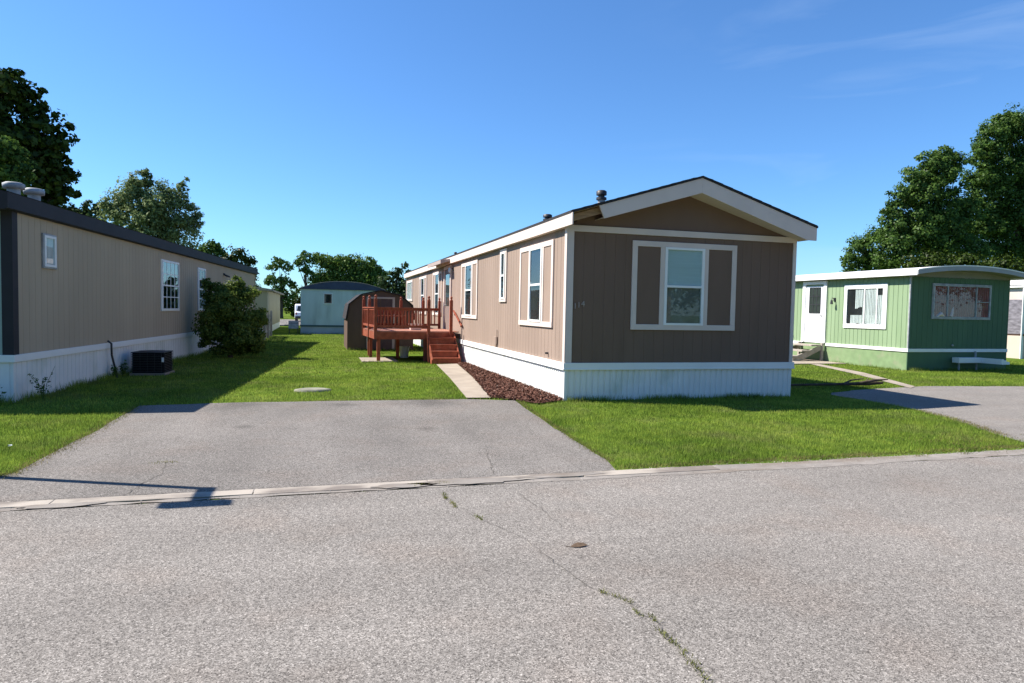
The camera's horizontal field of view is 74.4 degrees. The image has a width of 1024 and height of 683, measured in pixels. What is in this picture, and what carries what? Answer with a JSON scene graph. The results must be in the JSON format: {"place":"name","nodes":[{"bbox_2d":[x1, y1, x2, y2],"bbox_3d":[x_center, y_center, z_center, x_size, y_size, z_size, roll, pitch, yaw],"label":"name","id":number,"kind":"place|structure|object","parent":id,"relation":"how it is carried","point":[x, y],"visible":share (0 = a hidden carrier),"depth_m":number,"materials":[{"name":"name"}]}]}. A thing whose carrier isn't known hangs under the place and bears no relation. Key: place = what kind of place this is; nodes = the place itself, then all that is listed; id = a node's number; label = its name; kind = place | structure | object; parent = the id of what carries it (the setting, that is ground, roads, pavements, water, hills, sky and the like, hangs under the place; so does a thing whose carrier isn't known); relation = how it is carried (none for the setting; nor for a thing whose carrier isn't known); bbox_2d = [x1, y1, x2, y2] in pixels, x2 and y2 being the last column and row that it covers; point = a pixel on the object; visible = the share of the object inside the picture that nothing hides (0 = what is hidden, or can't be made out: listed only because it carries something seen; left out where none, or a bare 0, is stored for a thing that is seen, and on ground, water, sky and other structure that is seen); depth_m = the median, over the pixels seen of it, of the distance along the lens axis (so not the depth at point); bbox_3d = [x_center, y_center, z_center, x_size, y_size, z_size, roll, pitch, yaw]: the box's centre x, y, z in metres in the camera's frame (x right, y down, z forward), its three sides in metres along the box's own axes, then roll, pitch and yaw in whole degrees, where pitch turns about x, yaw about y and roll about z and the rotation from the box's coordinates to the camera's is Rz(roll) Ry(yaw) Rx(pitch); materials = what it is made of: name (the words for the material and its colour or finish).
{"place":"outdoors","nodes":[
{"label":"outdoors","id":0,"kind":"place"},
{"bbox_2d":[280,319,300,324],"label":"road","id":1,"kind":"structure","parent":0,"point":[283,321],"depth_m":69.45,"materials":[{"name":"grey asphalt"}]},
{"bbox_2d":[295,304,300,320],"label":"parked suv","id":2,"kind":"object","parent":1,"relation":"on","point":[297,311],"visible":0.43,"depth_m":68.82,"materials":[{"name":"white paint"}]},
{"bbox_2d":[288,321,298,332],"bbox_3d":[-12.832,-0.839,39.290,0.780,0.745,0.440,0,3,-16],"label":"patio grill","id":3,"kind":"object","parent":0,"point":[293,324],"visible":1,"depth_m":39.13,"materials":[{"name":"metal"}]},
{"bbox_2d":[0,399,614,502],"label":"driveway","id":4,"kind":"structure","parent":0,"point":[207,447],"depth_m":7.53,"materials":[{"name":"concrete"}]},
{"bbox_2d":[4,470,605,500],"bbox_3d":[-2.541,1.271,5.763,7.344,0.001,0.060,0,3,-16],"label":"pavement crack","id":5,"kind":"object","parent":4,"relation":"on","point":[267,487],"visible":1,"depth_m":5.80,"materials":[{"name":"grey asphalt"}]},
{"bbox_2d":[409,324,422,329],"bbox_3d":[-3.035,-0.455,21.198,0.400,0.190,0.320,0,3,-16],"label":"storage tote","id":6,"kind":"object","parent":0,"point":[415,328],"visible":0.62,"depth_m":21.06,"materials":[{"name":"white plastic"}]},
{"bbox_2d":[437,364,488,397],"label":"path","id":7,"kind":"structure","parent":0,"point":[466,383],"depth_m":14.71,"materials":[{"name":"concrete"}]},
{"bbox_2d":[0,455,1023,682],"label":"road","id":8,"kind":"structure","parent":0,"point":[903,572],"depth_m":3.94,"materials":[{"name":"grey asphalt"}]},
{"bbox_2d":[154,451,978,682],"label":"crack weeds","id":9,"kind":"object","parent":8,"relation":"on","point":[602,591],"visible":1,"depth_m":3.49,"materials":[{"name":"green plant"}]},
{"bbox_2d":[444,495,704,680],"bbox_3d":[0.420,1.427,3.717,0.456,0.001,4.602,0,3,-21],"label":"pavement crack","id":10,"kind":"object","parent":8,"relation":"on","point":[598,590],"visible":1,"depth_m":3.85,"materials":[{"name":"black asphalt"}]},
{"bbox_2d":[566,542,586,546],"bbox_3d":[0.442,1.381,4.579,0.160,0.017,0.052,0,3,-16],"label":"fallen leaf","id":11,"kind":"object","parent":8,"relation":"on","point":[578,544],"visible":1,"depth_m":4.58,"materials":[{"name":"brown plant"}]},
{"bbox_2d":[0,308,1023,510],"bbox_3d":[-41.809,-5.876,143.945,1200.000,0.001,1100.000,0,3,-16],"label":"ground","id":12,"kind":"structure","parent":0,"point":[282,329],"depth_m":11.26,"materials":[{"name":"green plant"}]},
{"bbox_2d":[0,135,37,195],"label":"tree","id":13,"kind":"object","parent":12,"relation":"on","point":[12,165],"visible":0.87,"depth_m":20.26,"materials":[{"name":"green plant"}]},
{"bbox_2d":[28,369,53,398],"bbox_3d":[-7.557,0.677,10.831,0.388,0.556,0.204,-1,3,-37],"label":"weed","id":14,"kind":"object","parent":12,"relation":"on","point":[38,385],"visible":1,"depth_m":10.83,"materials":[{"name":"green plant"}]},
{"bbox_2d":[0,67,81,207],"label":"maple tree","id":15,"kind":"object","parent":12,"relation":"on","point":[52,172],"visible":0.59,"depth_m":28.71,"materials":[{"name":"green plant"}]},
{"bbox_2d":[60,199,106,220],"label":"tree","id":16,"kind":"object","parent":12,"relation":"on","point":[85,210],"visible":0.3,"depth_m":45.17,"materials":[{"name":"green plant"}]},
{"bbox_2d":[110,365,117,377],"bbox_3d":[-8.341,0.633,14.165,0.173,0.305,0.227,0,3,-16],"label":"weed","id":17,"kind":"object","parent":12,"relation":"on","point":[114,372],"visible":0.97,"depth_m":14.17,"materials":[{"name":"green plant"}]},
{"bbox_2d":[118,360,128,376],"bbox_3d":[-8.394,0.572,14.581,0.196,0.387,0.210,0,3,-16],"label":"weed","id":18,"kind":"object","parent":12,"relation":"on","point":[122,369],"visible":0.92,"depth_m":14.54,"materials":[{"name":"green plant"}]},
{"bbox_2d":[0,181,257,401],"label":"mobile home","id":19,"kind":"object","parent":12,"relation":"on","point":[83,297],"visible":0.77,"depth_m":13.03,"materials":[{"name":"beige"}]},
{"bbox_2d":[41,233,56,269],"bbox_3d":[-7.962,-1.548,11.619,0.046,0.590,0.490,1,3,-11],"label":"window","id":20,"kind":"structure","parent":19,"relation":"in","point":[48,242],"depth_m":11.61,"materials":[{"name":"metal"}]},
{"bbox_2d":[160,259,179,310],"bbox_3d":[-9.240,-1.501,18.271,0.046,1.350,1.560,1,3,-11],"label":"window","id":21,"kind":"structure","parent":19,"relation":"in","point":[169,270],"depth_m":18.23,"materials":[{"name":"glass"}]},
{"bbox_2d":[197,267,205,310],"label":"window","id":22,"kind":"structure","parent":19,"relation":"in","point":[201,273],"depth_m":21.17,"materials":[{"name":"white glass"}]},
{"bbox_2d":[92,168,205,248],"bbox_3d":[-21.068,-5.356,39.410,5.849,9.573,4.293,0,3,-16],"label":"poplar tree","id":23,"kind":"object","parent":12,"relation":"on","point":[152,215],"visible":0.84,"depth_m":38.84,"materials":[{"name":"green plant"}]},
{"bbox_2d":[129,350,173,375],"bbox_3d":[-8.141,0.472,15.275,0.720,0.530,0.730,1,3,-11],"label":"air conditioner","id":24,"kind":"object","parent":12,"relation":"on","point":[152,362],"visible":1,"depth_m":14.97,"materials":[{"name":"metal"}]},
{"bbox_2d":[193,239,227,258],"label":"tree","id":25,"kind":"object","parent":12,"relation":"on","point":[212,247],"visible":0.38,"depth_m":54.83,"materials":[{"name":"green plant"}]},
{"bbox_2d":[191,274,269,357],"bbox_3d":[-8.478,-0.738,20.337,2.198,2.571,1.780,0,3,-16],"label":"bush","id":26,"kind":"object","parent":12,"relation":"on","point":[232,326],"visible":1,"depth_m":20.05,"materials":[{"name":"green plant"}]},
{"bbox_2d":[221,245,260,286],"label":"tree","id":27,"kind":"object","parent":12,"relation":"on","point":[242,258],"visible":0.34,"depth_m":53.60,"materials":[{"name":"green plant"}]},
{"bbox_2d":[263,310,271,338],"bbox_3d":[-11.939,-0.833,32.981,0.125,1.350,4.900,0,3,-16],"label":"wooden fence","id":28,"kind":"object","parent":12,"relation":"on","point":[267,329],"visible":0.7,"depth_m":32.97,"materials":[{"name":"grey wood"}]},
{"bbox_2d":[255,287,283,330],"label":"mobile home","id":29,"kind":"object","parent":12,"relation":"on","point":[268,299],"visible":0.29,"depth_m":41.25,"materials":[{"name":"beige metal"}]},
{"bbox_2d":[263,256,297,317],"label":"tree","id":30,"kind":"object","parent":12,"relation":"on","point":[280,280],"visible":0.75,"depth_m":86.64,"materials":[{"name":"green plant"}]},
{"bbox_2d":[283,296,300,316],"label":"tree","id":31,"kind":"object","parent":12,"relation":"on","point":[289,309],"visible":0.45,"depth_m":94.63,"materials":[{"name":"green plant"}]},
{"bbox_2d":[289,250,321,296],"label":"tree","id":32,"kind":"object","parent":12,"relation":"on","point":[301,260],"visible":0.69,"depth_m":91.31,"materials":[{"name":"green plant"}]},
{"bbox_2d":[294,387,330,391],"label":"stone slab","id":33,"kind":"structure","parent":12,"relation":"on","point":[315,389],"depth_m":12.64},
{"bbox_2d":[300,281,385,333],"bbox_3d":[-12.443,-2.511,48.371,4.900,3.258,18.190,0,3,-16],"label":"mobile home","id":34,"kind":"object","parent":12,"relation":"on","point":[322,306],"visible":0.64,"depth_m":39.49,"materials":[{"name":"blue metal"}]},
{"bbox_2d":[323,293,332,303],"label":"window","id":35,"kind":"structure","parent":34,"relation":"in","point":[327,297],"depth_m":39.48,"materials":[{"name":"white glass"}]},
{"bbox_2d":[312,252,393,290],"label":"tree","id":36,"kind":"object","parent":12,"relation":"on","point":[354,269],"visible":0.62,"depth_m":94.04,"materials":[{"name":"green plant"}]},
{"bbox_2d":[0,465,719,507],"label":"kerb","id":37,"kind":"structure","parent":12,"relation":"on","point":[133,498],"depth_m":5.79,"materials":[{"name":"concrete"}]},
{"bbox_2d":[370,483,436,487],"bbox_3d":[-0.955,1.287,6.046,0.626,0.001,0.159,0,3,-16],"label":"dirt patch","id":38,"kind":"object","parent":37,"relation":"on","point":[402,485],"visible":1,"depth_m":6.03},
{"bbox_2d":[411,477,523,484],"bbox_3d":[-0.412,1.289,6.226,1.199,0.001,0.204,0,3,-16],"label":"dirt patch","id":39,"kind":"object","parent":37,"relation":"on","point":[471,481],"visible":1,"depth_m":6.24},
{"bbox_2d":[515,472,600,477],"bbox_3d":[0.474,1.292,6.535,0.970,0.001,0.155,0,3,-16],"label":"dirt patch","id":40,"kind":"object","parent":37,"relation":"on","point":[560,474],"visible":1,"depth_m":6.53,"materials":[{"name":"white concrete"}]},
{"bbox_2d":[359,357,396,361],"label":"patio slab","id":41,"kind":"structure","parent":12,"relation":"on","point":[370,359],"depth_m":20.52,"materials":[{"name":"concrete"}]},
{"bbox_2d":[342,290,414,349],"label":"garden shed","id":42,"kind":"structure","parent":12,"relation":"on","point":[354,338],"depth_m":25.15,"materials":[{"name":"brown wood"}]},
{"bbox_2d":[366,297,394,348],"bbox_3d":[-4.909,-0.687,25.214,1.040,1.950,0.030,0,3,-16],"label":"door","id":43,"kind":"structure","parent":42,"relation":"in","point":[381,301],"depth_m":25.23,"materials":[{"name":"brown wood"}]},
{"bbox_2d":[376,261,410,297],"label":"evergreen tree","id":44,"kind":"object","parent":12,"relation":"on","point":[398,285],"visible":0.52,"depth_m":78.72,"materials":[{"name":"green plant"}]},
{"bbox_2d":[399,346,409,357],"bbox_3d":[-3.486,0.338,21.838,0.336,0.370,0.336,0,3,-16],"label":"bucket","id":45,"kind":"object","parent":12,"relation":"on","point":[404,351],"visible":1,"depth_m":21.72,"materials":[{"name":"grey plastic"}]},
{"bbox_2d":[362,295,460,363],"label":"deck","id":46,"kind":"structure","parent":12,"relation":"on","point":[440,345],"depth_m":20.19,"materials":[{"name":"red wood"}]},
{"bbox_2d":[371,310,404,328],"bbox_3d":[-4.132,-0.762,22.292,1.200,0.660,0.440,0,3,-16],"label":"bench","id":47,"kind":"object","parent":46,"relation":"on","point":[393,315],"visible":0.36,"depth_m":22.46,"materials":[{"name":"brown wood"}]},
{"bbox_2d":[458,362,563,402],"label":"mulch","id":48,"kind":"object","parent":12,"relation":"on","point":[498,385],"visible":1,"depth_m":13.45,"materials":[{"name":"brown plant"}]},
{"bbox_2d":[0,449,1023,511],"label":"gutter","id":49,"kind":"object","parent":12,"relation":"on","point":[792,465],"visible":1,"depth_m":7.04,"materials":[{"name":"grey concrete"}]},
{"bbox_2d":[19,502,104,508],"bbox_3d":[-3.513,1.274,5.254,0.625,0.001,0.129,0,3,-16],"label":"dirt patch","id":50,"kind":"object","parent":49,"relation":"on","point":[54,505],"visible":1,"depth_m":5.25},
{"bbox_2d":[0,397,1023,479],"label":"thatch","id":51,"kind":"object","parent":12,"relation":"on","point":[564,432],"visible":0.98,"depth_m":8.07,"materials":[{"name":"green plant"}]},
{"bbox_2d":[10,400,1023,511],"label":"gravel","id":52,"kind":"structure","parent":12,"relation":"on","point":[691,473],"depth_m":7.29,"materials":[{"name":"grey gravel"}]},
{"bbox_2d":[404,176,817,400],"bbox_3d":[0.088,-1.493,22.906,5.300,4.065,22.640,0,3,-16],"label":"mobile home","id":53,"kind":"object","parent":12,"relation":"on","point":[687,287],"visible":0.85,"depth_m":12.65,"materials":[{"name":"beige"}]},
{"bbox_2d":[407,280,412,300],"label":"window","id":54,"kind":"structure","parent":53,"relation":"in","point":[409,283],"depth_m":31.56,"materials":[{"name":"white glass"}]},
{"bbox_2d":[419,275,426,314],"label":"window","id":55,"kind":"structure","parent":53,"relation":"in","point":[422,280],"depth_m":27.74,"materials":[{"name":"white"}]},
{"bbox_2d":[432,271,441,315],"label":"window","id":56,"kind":"structure","parent":53,"relation":"in","point":[437,276],"depth_m":24.64,"materials":[{"name":"white"}]},
{"bbox_2d":[443,265,451,329],"bbox_3d":[-2.170,-1.378,22.559,0.070,2.280,1.240,0,3,-16],"label":"door","id":57,"kind":"structure","parent":53,"relation":"in","point":[447,289],"depth_m":22.69,"materials":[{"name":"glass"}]},
{"bbox_2d":[453,310,461,326],"bbox_3d":[-1.665,-0.706,20.775,0.067,0.521,1.264,0,3,-16],"label":"handrail","id":58,"kind":"object","parent":53,"relation":"attached to","point":[457,318],"visible":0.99,"depth_m":20.67,"materials":[{"name":"wood"}]},
{"bbox_2d":[460,260,477,318],"bbox_3d":[-1.246,-1.475,19.423,0.046,1.620,2.120,0,3,-16],"label":"window","id":59,"kind":"structure","parent":53,"relation":"in","point":[469,270],"depth_m":19.39,"materials":[{"name":"white plastic"}]},
{"bbox_2d":[499,248,507,301],"bbox_3d":[-0.213,-1.551,15.872,0.046,1.240,0.580,0,3,-16],"label":"window","id":60,"kind":"structure","parent":53,"relation":"in","point":[504,252],"depth_m":15.81,"materials":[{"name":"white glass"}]},
{"bbox_2d":[518,239,554,327],"bbox_3d":[0.458,-1.130,13.555,0.046,1.640,2.140,0,3,-16],"label":"window","id":61,"kind":"structure","parent":53,"relation":"in","point":[536,270],"depth_m":13.44,"materials":[{"name":"white plastic"}]},
{"bbox_2d":[630,240,736,330],"bbox_3d":[3.213,-1.016,12.523,2.170,1.615,0.046,0,3,-16],"label":"window","id":62,"kind":"structure","parent":53,"relation":"in","point":[675,286],"depth_m":12.52,"materials":[{"name":"beige plastic"}]},
{"bbox_2d":[792,359,845,364],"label":"patio slab","id":63,"kind":"structure","parent":12,"relation":"on","point":[808,361],"depth_m":22.76,"materials":[{"name":"concrete"}]},
{"bbox_2d":[792,341,823,360],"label":"wooden steps","id":64,"kind":"structure","parent":63,"relation":"on","point":[799,356],"depth_m":23.55,"materials":[{"name":"grey wood"}]},
{"bbox_2d":[791,378,887,385],"bbox_3d":[7.048,0.906,15.142,3.204,0.170,0.389,0,3,-16],"label":"fallen branch","id":65,"kind":"object","parent":12,"relation":"on","point":[871,382],"visible":0.87,"depth_m":15.26,"materials":[{"name":"plant"}]},
{"bbox_2d":[839,224,901,271],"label":"tree","id":66,"kind":"object","parent":12,"relation":"on","point":[851,259],"visible":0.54,"depth_m":60.43,"materials":[{"name":"green plant"}]},
{"bbox_2d":[793,265,1023,370],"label":"mobile home","id":67,"kind":"object","parent":12,"relation":"on","point":[929,318],"visible":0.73,"depth_m":21.16,"materials":[{"name":"green metal"}]},
{"bbox_2d":[801,281,827,342],"bbox_3d":[10.779,-1.059,24.104,0.080,2.180,1.180,0,3,-17],"label":"door","id":68,"kind":"structure","parent":67,"relation":"in","point":[814,300],"depth_m":24.09,"materials":[{"name":"white paint"}]},
{"bbox_2d":[843,283,887,328],"bbox_3d":[11.458,-1.141,21.931,0.046,1.430,1.760,0,3,-17],"label":"window","id":69,"kind":"structure","parent":67,"relation":"in","point":[865,305],"depth_m":21.87,"materials":[{"name":"white glass"}]},
{"bbox_2d":[931,283,991,319],"bbox_3d":[13.921,-1.225,20.881,2.380,1.090,0.140,0,3,-17],"label":"window","id":70,"kind":"structure","parent":67,"relation":"in","point":[949,301],"depth_m":20.87,"materials":[{"name":"glass"}]},
{"bbox_2d":[867,144,996,269],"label":"tree","id":71,"kind":"object","parent":12,"relation":"on","point":[940,223],"visible":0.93,"depth_m":54.32,"materials":[{"name":"green plant"}]},
{"bbox_2d":[895,247,1023,271],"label":"tree","id":72,"kind":"object","parent":12,"relation":"on","point":[933,259],"visible":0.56,"depth_m":50.85,"materials":[{"name":"green plant"}]},
{"bbox_2d":[952,351,1009,369],"bbox_3d":[14.281,0.624,20.575,1.220,0.600,0.890,0,3,-16],"label":"hitch cover","id":73,"kind":"object","parent":12,"relation":"on","point":[974,359],"visible":0.99,"depth_m":20.69,"materials":[{"name":"metal"}]},
{"bbox_2d":[958,102,1023,267],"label":"tree","id":74,"kind":"object","parent":12,"relation":"on","point":[996,177],"visible":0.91,"depth_m":58.99,"materials":[{"name":"green plant"}]},
{"bbox_2d":[1006,280,1023,358],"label":"mobile home","id":75,"kind":"object","parent":12,"relation":"on","point":[1015,341],"visible":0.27,"depth_m":28.11,"materials":[{"name":"white metal"}]},
{"bbox_2d":[0,0,1023,303],"label":"sky","id":76,"kind":"structure","parent":0,"point":[419,133],"materials":[{"name":"blue"}]},
{"bbox_2d":[812,364,914,387],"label":"path","id":77,"kind":"structure","parent":0,"point":[873,376],"depth_m":18.32,"materials":[{"name":"concrete"}]},
{"bbox_2d":[830,386,1023,440],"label":"driveway","id":78,"kind":"structure","parent":0,"point":[999,408],"depth_m":12.98,"materials":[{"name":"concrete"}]}
]}

